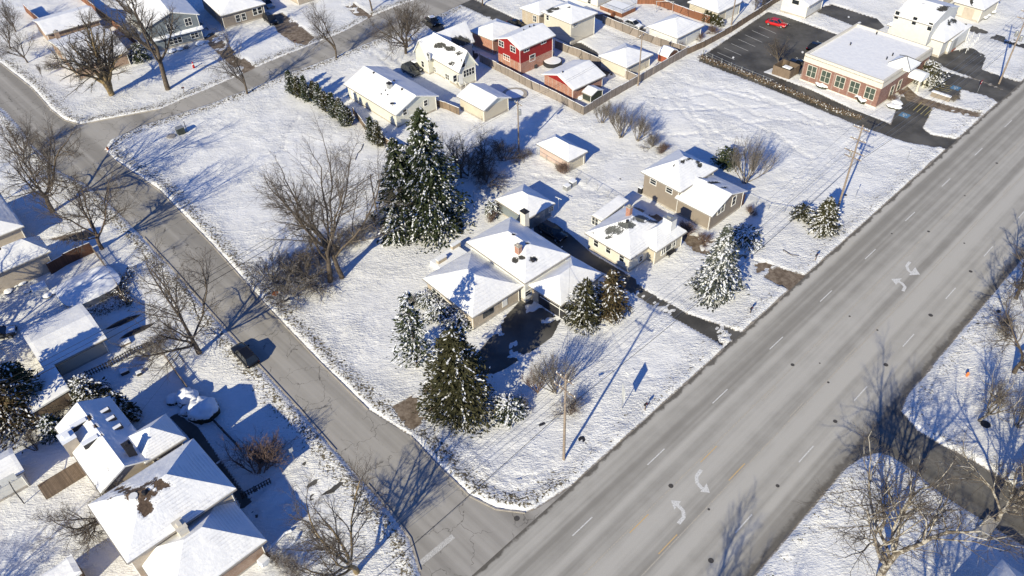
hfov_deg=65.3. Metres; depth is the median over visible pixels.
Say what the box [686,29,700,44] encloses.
garage door
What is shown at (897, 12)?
window
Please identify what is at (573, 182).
air conditioner
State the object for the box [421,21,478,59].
driveway
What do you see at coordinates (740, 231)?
juniper
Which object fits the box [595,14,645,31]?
driveway
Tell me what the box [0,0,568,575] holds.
side street
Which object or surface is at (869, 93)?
window
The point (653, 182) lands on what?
window
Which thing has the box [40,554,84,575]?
garden shed
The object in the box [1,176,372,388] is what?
power line
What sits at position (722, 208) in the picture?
window
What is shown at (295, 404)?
kerb
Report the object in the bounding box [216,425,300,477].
bare shrub
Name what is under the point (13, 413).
spruce tree
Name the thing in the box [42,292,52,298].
snow lump
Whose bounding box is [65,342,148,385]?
fence
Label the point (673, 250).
garden bench
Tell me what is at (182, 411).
snowy shrub
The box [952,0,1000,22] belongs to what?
house
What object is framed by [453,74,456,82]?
window
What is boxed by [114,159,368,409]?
kerb
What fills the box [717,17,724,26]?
arborvitae
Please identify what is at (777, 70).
bin enclosure
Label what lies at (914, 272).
road marking
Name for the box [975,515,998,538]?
wooden box
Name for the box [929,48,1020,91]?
driveway
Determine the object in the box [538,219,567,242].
parked car
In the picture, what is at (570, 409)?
bare shrub
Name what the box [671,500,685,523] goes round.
road marking
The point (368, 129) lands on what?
arborvitae
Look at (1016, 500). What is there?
bare tree
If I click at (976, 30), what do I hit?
driveway
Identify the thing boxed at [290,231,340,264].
bare shrub
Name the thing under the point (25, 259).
ranch house
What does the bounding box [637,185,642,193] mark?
wheeled bin
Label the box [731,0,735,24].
utility pole
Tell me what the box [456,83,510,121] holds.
garage
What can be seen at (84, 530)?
bare tree
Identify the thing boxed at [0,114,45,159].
bare tree
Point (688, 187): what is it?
split level house
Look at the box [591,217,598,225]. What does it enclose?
window
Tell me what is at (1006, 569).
house
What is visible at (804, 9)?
garage
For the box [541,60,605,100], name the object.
garage
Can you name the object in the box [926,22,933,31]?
window
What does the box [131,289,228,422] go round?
power line
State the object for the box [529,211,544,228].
garage door
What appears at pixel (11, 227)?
house
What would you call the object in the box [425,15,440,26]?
parked car
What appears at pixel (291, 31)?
driveway
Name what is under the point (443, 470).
kerb
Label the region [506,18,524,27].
parked car
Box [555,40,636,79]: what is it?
fence
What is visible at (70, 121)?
kerb
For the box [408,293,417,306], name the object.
bare shrub
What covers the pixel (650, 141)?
bare shrub
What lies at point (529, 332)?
driveway
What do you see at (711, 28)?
bare shrub
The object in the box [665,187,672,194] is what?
window
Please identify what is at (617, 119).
bare shrub
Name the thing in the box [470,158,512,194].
bare shrub
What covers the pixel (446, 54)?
cottage
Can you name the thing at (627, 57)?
garage
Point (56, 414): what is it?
bare shrub
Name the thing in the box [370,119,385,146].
arborvitae
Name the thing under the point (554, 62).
round pool
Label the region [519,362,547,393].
bare shrub
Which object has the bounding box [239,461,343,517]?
driveway
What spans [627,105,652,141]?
bare shrub
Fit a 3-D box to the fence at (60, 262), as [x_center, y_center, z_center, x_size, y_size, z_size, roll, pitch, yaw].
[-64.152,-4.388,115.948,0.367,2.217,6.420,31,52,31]
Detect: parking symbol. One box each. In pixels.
[899,112,909,117]
[950,85,960,90]
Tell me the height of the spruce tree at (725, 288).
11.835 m
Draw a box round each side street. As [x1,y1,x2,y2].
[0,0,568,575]
[846,372,1023,544]
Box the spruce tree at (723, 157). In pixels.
[710,145,740,173]
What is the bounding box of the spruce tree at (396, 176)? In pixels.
[371,137,445,246]
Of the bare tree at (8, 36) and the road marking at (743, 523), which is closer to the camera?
the road marking at (743, 523)
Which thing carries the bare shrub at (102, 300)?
on the ground
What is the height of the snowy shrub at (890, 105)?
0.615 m
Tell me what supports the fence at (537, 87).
on the ground
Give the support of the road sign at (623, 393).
on the ground
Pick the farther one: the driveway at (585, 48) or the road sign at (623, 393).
the driveway at (585, 48)
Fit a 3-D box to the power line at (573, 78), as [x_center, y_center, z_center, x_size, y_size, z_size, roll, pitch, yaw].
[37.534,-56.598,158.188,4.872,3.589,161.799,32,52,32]
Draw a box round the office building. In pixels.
[799,23,932,108]
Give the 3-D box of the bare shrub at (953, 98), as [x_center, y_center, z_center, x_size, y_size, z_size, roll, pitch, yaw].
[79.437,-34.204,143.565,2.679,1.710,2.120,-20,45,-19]
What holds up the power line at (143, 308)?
attached to the utility pole at (372, 190)
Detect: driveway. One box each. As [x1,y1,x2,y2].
[200,24,254,73]
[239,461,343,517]
[273,14,314,44]
[345,3,371,20]
[393,384,437,428]
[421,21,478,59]
[461,0,513,21]
[476,300,559,378]
[534,223,742,347]
[571,43,611,76]
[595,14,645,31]
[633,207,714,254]
[669,0,689,7]
[699,54,956,148]
[734,255,779,272]
[765,267,804,289]
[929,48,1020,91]
[929,71,1009,101]
[965,24,1023,47]
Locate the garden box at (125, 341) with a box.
[118,337,130,347]
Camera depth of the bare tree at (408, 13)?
161.93 m
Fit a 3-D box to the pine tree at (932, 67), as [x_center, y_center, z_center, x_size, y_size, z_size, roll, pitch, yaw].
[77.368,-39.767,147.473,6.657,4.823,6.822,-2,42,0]
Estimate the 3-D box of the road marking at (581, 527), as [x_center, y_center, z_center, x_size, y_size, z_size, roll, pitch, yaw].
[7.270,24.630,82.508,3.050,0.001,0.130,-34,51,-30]
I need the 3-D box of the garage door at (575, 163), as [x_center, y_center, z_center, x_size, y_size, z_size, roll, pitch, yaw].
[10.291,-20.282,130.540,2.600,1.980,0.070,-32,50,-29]
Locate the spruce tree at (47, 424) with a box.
[35,413,60,444]
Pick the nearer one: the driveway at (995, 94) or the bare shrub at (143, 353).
the bare shrub at (143, 353)
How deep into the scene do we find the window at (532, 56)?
155.59 m
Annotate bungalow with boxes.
[585,195,686,272]
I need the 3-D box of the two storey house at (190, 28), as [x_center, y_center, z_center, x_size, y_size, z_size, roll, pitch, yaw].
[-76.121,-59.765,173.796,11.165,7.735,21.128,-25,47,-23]
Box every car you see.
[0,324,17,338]
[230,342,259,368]
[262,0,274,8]
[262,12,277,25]
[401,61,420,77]
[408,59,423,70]
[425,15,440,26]
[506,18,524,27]
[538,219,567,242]
[623,18,643,28]
[765,17,787,28]
[789,57,803,64]
[806,41,821,50]
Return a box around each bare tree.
[0,0,20,31]
[0,5,24,48]
[0,24,39,62]
[0,112,93,212]
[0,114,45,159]
[7,160,142,255]
[25,464,121,561]
[36,63,42,75]
[41,1,141,103]
[79,0,183,90]
[102,0,130,14]
[105,235,228,389]
[198,12,247,93]
[242,120,390,282]
[255,102,413,278]
[269,447,394,575]
[298,1,338,57]
[365,4,431,60]
[393,0,435,47]
[436,130,476,177]
[464,118,514,170]
[726,134,781,183]
[750,0,767,9]
[764,34,788,61]
[796,421,1023,575]
[927,424,1023,532]
[973,288,1023,389]
[973,355,1023,430]
[998,242,1023,309]
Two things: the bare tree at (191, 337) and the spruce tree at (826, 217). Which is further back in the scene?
the spruce tree at (826, 217)
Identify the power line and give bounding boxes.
[0,177,366,382]
[0,187,364,394]
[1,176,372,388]
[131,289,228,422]
[317,8,1023,575]
[331,22,1023,573]
[336,16,1022,575]
[337,13,1021,573]
[344,25,1022,575]
[346,31,1021,575]
[373,0,703,174]
[375,4,700,175]
[379,42,1015,574]
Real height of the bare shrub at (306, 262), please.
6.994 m
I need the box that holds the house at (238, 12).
[202,0,265,28]
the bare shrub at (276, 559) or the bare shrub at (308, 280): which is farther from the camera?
the bare shrub at (308, 280)
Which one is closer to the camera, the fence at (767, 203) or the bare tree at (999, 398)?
the bare tree at (999, 398)
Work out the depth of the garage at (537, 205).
119.64 m
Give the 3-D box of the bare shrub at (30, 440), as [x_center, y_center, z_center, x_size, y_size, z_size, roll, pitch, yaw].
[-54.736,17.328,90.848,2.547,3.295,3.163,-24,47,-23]
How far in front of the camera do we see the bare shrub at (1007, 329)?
100.49 m
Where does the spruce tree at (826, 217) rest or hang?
on the ground
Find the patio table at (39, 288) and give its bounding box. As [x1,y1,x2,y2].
[30,281,48,296]
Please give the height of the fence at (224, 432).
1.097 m
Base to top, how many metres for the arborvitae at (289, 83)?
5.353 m
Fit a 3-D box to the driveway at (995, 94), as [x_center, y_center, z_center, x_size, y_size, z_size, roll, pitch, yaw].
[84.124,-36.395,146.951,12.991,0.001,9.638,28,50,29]
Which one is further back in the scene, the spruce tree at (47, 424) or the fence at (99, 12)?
the fence at (99, 12)
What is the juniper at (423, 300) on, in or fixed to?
on the ground
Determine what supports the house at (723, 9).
on the ground
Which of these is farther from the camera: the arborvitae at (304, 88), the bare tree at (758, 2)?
the bare tree at (758, 2)
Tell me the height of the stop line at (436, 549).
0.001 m
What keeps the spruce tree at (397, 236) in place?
on the ground
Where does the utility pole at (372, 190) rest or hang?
on the ground
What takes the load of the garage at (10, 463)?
on the ground
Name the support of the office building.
on the ground
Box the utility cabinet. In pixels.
[174,121,186,135]
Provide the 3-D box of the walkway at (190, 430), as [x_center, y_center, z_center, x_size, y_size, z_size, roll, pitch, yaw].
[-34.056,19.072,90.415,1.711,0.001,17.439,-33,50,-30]
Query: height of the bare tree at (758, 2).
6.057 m
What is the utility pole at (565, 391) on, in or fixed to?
on the ground
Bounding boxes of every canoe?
[106,314,140,328]
[121,324,152,337]
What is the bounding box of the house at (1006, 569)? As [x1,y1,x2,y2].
[988,559,1023,575]
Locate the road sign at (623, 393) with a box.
[622,384,625,405]
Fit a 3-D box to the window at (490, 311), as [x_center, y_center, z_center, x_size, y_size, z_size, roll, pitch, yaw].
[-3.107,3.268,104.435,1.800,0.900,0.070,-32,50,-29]
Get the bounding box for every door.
[459,74,462,84]
[502,298,507,307]
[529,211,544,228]
[538,293,567,321]
[569,157,580,171]
[630,59,645,73]
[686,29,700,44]
[725,5,738,19]
[961,7,974,19]
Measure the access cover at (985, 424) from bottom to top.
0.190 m
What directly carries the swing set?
on the ground
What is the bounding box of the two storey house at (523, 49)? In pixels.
[470,18,555,74]
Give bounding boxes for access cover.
[166,133,175,138]
[578,436,585,441]
[980,420,990,427]
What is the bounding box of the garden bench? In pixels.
[666,247,675,255]
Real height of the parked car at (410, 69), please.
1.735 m
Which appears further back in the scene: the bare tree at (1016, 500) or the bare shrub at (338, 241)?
the bare shrub at (338, 241)
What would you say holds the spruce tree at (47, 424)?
on the ground
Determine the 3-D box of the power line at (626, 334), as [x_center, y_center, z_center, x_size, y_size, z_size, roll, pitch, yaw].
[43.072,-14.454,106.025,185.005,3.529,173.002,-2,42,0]
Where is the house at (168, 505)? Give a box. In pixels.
[37,396,266,575]
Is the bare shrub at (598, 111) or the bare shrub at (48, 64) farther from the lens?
the bare shrub at (48, 64)
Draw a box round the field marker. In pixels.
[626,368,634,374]
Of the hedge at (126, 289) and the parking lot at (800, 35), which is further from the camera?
the parking lot at (800, 35)
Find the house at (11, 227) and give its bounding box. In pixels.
[0,194,26,246]
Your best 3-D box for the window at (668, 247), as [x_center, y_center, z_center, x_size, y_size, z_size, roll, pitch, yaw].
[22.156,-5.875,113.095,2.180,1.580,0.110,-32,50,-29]
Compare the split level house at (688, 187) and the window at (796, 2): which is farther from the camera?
the window at (796, 2)
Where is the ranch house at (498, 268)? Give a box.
[422,208,603,329]
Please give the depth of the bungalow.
112.35 m
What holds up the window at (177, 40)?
in the two storey house at (190, 28)
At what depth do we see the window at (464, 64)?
150.17 m
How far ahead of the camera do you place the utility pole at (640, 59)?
147.79 m
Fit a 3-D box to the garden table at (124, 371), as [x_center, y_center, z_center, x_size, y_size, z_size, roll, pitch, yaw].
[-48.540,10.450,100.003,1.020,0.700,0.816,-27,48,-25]
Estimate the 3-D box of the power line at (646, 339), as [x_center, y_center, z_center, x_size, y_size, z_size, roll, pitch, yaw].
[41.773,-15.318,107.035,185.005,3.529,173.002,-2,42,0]
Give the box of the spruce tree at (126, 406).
[109,391,142,421]
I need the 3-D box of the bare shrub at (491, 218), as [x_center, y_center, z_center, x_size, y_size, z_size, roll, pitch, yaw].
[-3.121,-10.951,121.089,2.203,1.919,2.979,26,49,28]
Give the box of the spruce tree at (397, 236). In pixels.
[376,206,415,247]
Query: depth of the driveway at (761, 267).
112.05 m
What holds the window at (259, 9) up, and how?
in the house at (238, 12)
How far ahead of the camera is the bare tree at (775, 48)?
153.93 m
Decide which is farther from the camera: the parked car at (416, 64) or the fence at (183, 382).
the parked car at (416, 64)
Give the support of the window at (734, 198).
in the split level house at (688, 187)
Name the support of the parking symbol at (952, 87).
on the driveway at (995, 94)
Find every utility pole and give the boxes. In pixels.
[367,174,377,213]
[515,100,521,151]
[539,371,575,460]
[637,33,643,85]
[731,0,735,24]
[837,124,869,208]
[998,9,1023,83]
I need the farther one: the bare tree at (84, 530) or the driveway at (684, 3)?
the driveway at (684, 3)
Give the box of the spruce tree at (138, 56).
[127,42,152,63]
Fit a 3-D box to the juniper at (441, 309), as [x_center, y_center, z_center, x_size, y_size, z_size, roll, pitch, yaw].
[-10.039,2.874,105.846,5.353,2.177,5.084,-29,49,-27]
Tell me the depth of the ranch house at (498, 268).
106.68 m
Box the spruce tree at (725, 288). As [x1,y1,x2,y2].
[684,224,749,311]
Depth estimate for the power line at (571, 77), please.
134.84 m
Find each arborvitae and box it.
[283,70,293,94]
[292,74,302,97]
[298,75,313,102]
[307,81,314,99]
[308,82,322,108]
[316,90,328,111]
[325,92,337,117]
[334,97,347,119]
[336,102,350,126]
[343,106,356,125]
[363,116,373,142]
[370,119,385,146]
[701,10,708,21]
[706,11,711,23]
[710,14,715,24]
[713,15,719,25]
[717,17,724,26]
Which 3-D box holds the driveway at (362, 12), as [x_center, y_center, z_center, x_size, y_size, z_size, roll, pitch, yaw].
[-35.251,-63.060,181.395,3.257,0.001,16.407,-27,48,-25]
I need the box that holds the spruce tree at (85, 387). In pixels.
[67,373,112,410]
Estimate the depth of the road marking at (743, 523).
82.24 m
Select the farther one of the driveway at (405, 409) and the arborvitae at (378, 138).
the arborvitae at (378, 138)
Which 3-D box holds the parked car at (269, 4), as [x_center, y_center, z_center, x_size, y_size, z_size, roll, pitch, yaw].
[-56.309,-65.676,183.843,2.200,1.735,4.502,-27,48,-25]
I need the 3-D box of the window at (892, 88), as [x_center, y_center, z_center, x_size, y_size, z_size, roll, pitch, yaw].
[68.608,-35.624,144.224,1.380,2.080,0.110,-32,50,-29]
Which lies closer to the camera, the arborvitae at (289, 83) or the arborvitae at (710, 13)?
the arborvitae at (289, 83)
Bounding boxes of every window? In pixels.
[168,36,182,44]
[184,17,192,26]
[190,31,198,38]
[235,14,240,21]
[241,13,246,20]
[252,8,257,15]
[257,6,262,13]
[402,108,407,115]
[423,99,427,106]
[445,73,449,81]
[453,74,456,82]
[460,58,465,68]
[463,66,474,77]
[483,308,493,318]
[498,39,503,47]
[503,53,509,61]
[510,45,515,53]
[525,288,531,297]
[529,53,534,61]
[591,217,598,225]
[593,239,598,247]
[605,247,610,254]
[619,255,624,262]
[638,254,642,262]
[650,178,656,185]
[663,242,673,253]
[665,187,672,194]
[717,202,725,215]
[731,195,736,206]
[791,0,799,5]
[806,64,817,78]
[819,69,831,83]
[834,75,845,89]
[848,80,860,94]
[863,86,876,100]
[889,84,895,96]
[893,10,900,19]
[896,78,902,90]
[911,16,917,25]
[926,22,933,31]
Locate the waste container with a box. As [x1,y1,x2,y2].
[781,65,793,70]
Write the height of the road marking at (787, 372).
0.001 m
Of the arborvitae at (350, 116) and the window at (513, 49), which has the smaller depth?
the arborvitae at (350, 116)
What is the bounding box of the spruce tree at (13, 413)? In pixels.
[0,363,40,454]
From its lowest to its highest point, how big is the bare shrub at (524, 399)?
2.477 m
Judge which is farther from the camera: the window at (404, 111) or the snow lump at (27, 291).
the window at (404, 111)
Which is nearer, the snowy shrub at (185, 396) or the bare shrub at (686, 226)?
the snowy shrub at (185, 396)
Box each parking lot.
[703,12,836,73]
[818,5,883,29]
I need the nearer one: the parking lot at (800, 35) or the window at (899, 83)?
the window at (899, 83)
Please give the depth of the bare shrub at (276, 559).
79.71 m
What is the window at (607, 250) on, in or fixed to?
in the bungalow
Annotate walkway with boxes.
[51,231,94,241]
[170,414,245,501]
[902,87,977,116]
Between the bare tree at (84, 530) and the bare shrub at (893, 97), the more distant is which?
the bare shrub at (893, 97)
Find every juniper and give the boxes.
[411,286,438,309]
[421,297,453,324]
[441,310,473,333]
[491,392,531,427]
[717,222,764,253]
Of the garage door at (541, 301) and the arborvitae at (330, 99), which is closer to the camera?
the garage door at (541, 301)
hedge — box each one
[86,288,134,318]
[114,263,137,311]
[698,54,864,119]
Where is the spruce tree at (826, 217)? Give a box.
[803,196,844,239]
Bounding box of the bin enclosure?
[772,59,799,78]
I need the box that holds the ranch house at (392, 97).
[344,66,438,127]
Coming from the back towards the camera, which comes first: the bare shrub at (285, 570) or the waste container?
the waste container
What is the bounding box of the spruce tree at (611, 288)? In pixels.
[594,269,633,325]
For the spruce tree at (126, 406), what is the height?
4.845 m
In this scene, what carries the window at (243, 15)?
in the house at (238, 12)
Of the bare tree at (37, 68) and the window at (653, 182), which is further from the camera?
the bare tree at (37, 68)
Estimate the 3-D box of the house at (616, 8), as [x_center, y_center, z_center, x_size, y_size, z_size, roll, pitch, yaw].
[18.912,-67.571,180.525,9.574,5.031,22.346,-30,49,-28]
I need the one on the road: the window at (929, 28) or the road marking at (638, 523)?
the road marking at (638, 523)
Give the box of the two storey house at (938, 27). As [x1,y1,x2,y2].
[887,0,979,57]
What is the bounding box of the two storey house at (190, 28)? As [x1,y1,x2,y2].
[125,0,204,50]
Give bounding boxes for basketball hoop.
[0,473,24,503]
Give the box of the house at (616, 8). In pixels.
[578,0,635,17]
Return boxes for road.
[472,80,1023,575]
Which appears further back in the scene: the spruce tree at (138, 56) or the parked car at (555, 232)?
the spruce tree at (138, 56)
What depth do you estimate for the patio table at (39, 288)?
111.56 m
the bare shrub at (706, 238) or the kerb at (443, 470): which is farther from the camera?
the bare shrub at (706, 238)
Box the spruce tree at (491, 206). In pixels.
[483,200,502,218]
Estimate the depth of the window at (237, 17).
176.07 m
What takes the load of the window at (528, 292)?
in the ranch house at (498, 268)
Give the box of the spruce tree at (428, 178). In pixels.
[394,106,478,253]
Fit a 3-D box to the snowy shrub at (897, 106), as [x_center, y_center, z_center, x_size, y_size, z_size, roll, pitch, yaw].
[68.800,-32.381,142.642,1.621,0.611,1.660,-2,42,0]
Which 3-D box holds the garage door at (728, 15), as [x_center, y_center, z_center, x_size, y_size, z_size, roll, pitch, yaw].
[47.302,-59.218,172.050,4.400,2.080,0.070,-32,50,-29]
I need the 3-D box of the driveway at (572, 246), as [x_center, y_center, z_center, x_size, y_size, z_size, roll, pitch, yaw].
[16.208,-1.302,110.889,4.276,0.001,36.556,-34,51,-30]
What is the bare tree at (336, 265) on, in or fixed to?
on the ground
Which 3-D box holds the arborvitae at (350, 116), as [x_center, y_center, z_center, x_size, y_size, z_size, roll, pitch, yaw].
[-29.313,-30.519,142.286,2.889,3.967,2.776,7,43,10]
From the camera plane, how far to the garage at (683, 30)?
162.19 m
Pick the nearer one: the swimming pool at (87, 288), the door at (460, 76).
the swimming pool at (87, 288)
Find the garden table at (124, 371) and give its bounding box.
[119,366,129,375]
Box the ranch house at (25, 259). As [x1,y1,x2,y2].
[0,236,51,294]
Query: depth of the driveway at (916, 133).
141.07 m
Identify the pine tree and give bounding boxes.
[386,290,436,368]
[412,326,502,437]
[912,60,949,89]
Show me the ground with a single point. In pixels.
(202, 170)
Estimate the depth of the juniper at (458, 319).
103.82 m
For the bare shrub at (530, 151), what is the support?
on the ground
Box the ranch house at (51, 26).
[32,5,130,80]
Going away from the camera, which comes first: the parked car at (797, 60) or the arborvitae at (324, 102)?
the arborvitae at (324, 102)
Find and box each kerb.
[0,63,159,124]
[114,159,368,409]
[143,237,335,450]
[367,483,420,570]
[410,436,524,513]
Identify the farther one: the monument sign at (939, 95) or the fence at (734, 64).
the fence at (734, 64)
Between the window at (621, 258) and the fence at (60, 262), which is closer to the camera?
the window at (621, 258)
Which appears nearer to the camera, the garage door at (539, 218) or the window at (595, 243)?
the window at (595, 243)
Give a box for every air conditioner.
[563,183,570,190]
[569,178,576,186]
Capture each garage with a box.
[0,447,30,501]
[20,303,109,375]
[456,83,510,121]
[495,184,554,228]
[536,134,587,171]
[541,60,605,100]
[598,43,652,78]
[647,14,704,45]
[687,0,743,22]
[780,0,822,18]
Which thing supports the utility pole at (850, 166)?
on the ground
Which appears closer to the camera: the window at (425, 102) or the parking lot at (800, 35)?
the window at (425, 102)
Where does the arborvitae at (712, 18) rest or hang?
on the ground
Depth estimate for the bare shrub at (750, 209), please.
120.35 m
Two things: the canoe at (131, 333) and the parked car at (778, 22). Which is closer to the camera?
the canoe at (131, 333)
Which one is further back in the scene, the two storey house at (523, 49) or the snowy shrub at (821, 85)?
the two storey house at (523, 49)
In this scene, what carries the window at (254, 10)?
in the house at (238, 12)
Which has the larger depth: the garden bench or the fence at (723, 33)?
the fence at (723, 33)
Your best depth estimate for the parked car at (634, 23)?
169.88 m
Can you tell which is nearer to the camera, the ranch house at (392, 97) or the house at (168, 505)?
the house at (168, 505)
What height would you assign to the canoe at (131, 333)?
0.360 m
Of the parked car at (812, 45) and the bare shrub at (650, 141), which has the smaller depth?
the bare shrub at (650, 141)
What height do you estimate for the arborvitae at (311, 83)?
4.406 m
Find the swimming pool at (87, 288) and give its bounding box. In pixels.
[56,266,121,308]
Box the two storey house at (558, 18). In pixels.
[519,0,597,44]
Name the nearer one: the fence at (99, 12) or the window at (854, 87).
the window at (854, 87)
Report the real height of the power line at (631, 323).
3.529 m
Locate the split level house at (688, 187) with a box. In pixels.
[641,149,747,230]
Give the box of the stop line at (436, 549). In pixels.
[419,534,454,564]
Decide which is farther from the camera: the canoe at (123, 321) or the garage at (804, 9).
the garage at (804, 9)
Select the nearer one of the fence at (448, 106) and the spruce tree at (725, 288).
the spruce tree at (725, 288)
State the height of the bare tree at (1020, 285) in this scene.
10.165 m
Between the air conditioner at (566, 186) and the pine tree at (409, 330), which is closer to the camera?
the pine tree at (409, 330)
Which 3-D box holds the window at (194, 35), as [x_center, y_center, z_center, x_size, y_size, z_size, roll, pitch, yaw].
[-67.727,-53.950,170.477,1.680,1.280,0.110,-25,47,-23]
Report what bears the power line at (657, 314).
attached to the utility pole at (565, 391)
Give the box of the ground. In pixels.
[0,0,1023,575]
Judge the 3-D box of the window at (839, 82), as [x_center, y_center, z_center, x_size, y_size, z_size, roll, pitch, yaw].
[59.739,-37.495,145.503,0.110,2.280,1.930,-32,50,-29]
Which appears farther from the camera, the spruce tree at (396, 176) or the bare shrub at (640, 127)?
the bare shrub at (640, 127)
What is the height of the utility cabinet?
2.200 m
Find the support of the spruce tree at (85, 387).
on the ground
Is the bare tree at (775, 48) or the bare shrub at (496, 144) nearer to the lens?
the bare shrub at (496, 144)
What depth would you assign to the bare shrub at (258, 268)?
111.65 m
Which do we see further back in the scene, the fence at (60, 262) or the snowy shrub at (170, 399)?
the fence at (60, 262)
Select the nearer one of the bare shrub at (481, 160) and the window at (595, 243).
the window at (595, 243)
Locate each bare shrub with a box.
[15,428,40,450]
[41,60,62,70]
[45,399,65,419]
[97,290,120,303]
[133,344,152,361]
[143,331,167,354]
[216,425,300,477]
[235,245,303,294]
[240,245,339,320]
[262,543,297,572]
[269,243,342,303]
[273,553,312,575]
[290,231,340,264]
[320,222,355,259]
[336,216,372,246]
[359,211,386,227]
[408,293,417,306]
[446,141,500,186]
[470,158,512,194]
[481,137,530,164]
[486,210,498,222]
[512,392,532,412]
[517,145,533,158]
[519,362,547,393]
[525,349,582,394]
[544,390,586,418]
[554,163,572,173]
[592,97,615,122]
[603,98,642,137]
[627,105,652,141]
[636,130,667,152]
[654,142,670,152]
[678,219,697,235]
[694,231,714,249]
[704,23,721,33]
[745,205,758,216]
[887,94,897,100]
[897,89,905,96]
[951,94,958,101]
[993,311,1021,338]
[1010,399,1023,427]
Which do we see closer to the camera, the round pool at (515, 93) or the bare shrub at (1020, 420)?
the bare shrub at (1020, 420)
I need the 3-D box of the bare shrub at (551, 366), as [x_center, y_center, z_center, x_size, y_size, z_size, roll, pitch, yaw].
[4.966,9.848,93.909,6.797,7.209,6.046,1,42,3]
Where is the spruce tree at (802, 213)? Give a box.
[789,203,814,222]
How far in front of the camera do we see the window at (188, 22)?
168.21 m
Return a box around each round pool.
[502,87,526,100]
[543,56,561,67]
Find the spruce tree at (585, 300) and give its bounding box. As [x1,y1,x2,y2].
[560,276,604,335]
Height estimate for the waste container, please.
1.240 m
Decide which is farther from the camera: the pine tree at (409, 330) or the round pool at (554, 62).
the round pool at (554, 62)
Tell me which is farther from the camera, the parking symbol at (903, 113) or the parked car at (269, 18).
the parked car at (269, 18)
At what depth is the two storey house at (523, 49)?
156.60 m
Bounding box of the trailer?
[257,529,297,567]
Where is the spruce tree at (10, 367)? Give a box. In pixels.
[0,361,44,427]
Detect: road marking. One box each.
[572,517,592,535]
[582,138,1023,575]
[629,514,648,532]
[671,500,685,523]
[695,469,709,492]
[735,514,751,532]
[892,278,905,291]
[905,261,919,274]
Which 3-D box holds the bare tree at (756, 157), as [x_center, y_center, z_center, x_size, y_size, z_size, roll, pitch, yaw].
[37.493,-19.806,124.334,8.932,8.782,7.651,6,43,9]
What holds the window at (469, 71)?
in the cottage
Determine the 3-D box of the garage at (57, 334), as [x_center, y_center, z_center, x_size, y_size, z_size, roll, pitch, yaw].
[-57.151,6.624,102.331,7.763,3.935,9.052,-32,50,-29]
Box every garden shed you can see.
[25,364,74,420]
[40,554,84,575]
[581,85,603,102]
[657,45,678,61]
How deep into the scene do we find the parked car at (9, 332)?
105.24 m
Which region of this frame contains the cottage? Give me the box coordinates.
[413,22,477,89]
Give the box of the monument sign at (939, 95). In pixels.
[930,90,951,101]
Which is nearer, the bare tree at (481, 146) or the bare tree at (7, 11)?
the bare tree at (481, 146)
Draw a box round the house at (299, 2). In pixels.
[291,0,313,4]
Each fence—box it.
[23,5,37,18]
[46,242,93,273]
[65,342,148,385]
[81,0,140,46]
[91,245,125,301]
[163,354,187,387]
[211,417,241,451]
[240,478,270,498]
[295,217,385,281]
[352,107,388,144]
[436,99,459,114]
[479,53,583,114]
[537,149,614,196]
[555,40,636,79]
[583,47,687,114]
[602,15,687,50]
[637,0,709,22]
[687,0,779,54]
[703,50,772,80]
[745,193,800,211]
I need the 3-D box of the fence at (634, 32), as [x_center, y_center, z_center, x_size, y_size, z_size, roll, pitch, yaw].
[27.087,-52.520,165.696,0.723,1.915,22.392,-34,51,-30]
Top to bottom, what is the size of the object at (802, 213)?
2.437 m
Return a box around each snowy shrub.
[166,393,177,405]
[167,48,175,53]
[175,387,199,408]
[179,404,188,416]
[186,396,219,424]
[195,40,204,45]
[815,82,827,88]
[854,95,866,103]
[886,102,894,108]
[892,99,902,105]
[893,104,901,109]
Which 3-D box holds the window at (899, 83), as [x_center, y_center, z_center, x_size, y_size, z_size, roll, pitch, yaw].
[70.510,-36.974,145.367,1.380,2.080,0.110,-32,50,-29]
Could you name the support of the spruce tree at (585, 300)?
on the ground
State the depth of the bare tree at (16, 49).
162.86 m
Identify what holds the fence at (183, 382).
on the ground
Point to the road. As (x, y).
(618, 490)
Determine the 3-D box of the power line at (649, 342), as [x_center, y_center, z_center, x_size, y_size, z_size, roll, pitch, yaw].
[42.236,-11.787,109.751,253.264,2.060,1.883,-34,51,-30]
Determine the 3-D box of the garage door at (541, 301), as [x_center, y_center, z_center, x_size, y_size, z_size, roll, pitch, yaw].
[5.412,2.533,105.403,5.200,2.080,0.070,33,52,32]
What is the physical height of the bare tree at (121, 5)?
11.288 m
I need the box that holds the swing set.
[656,1,673,12]
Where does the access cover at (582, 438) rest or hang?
on the ground
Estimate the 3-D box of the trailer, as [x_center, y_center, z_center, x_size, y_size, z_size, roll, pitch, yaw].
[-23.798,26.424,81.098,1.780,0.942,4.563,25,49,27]
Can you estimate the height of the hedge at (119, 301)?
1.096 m
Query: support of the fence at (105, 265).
on the ground
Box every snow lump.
[4,288,12,294]
[23,288,31,293]
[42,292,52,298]
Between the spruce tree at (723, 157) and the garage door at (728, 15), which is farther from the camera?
the garage door at (728, 15)
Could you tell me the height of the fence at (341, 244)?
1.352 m
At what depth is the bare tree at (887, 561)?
71.78 m

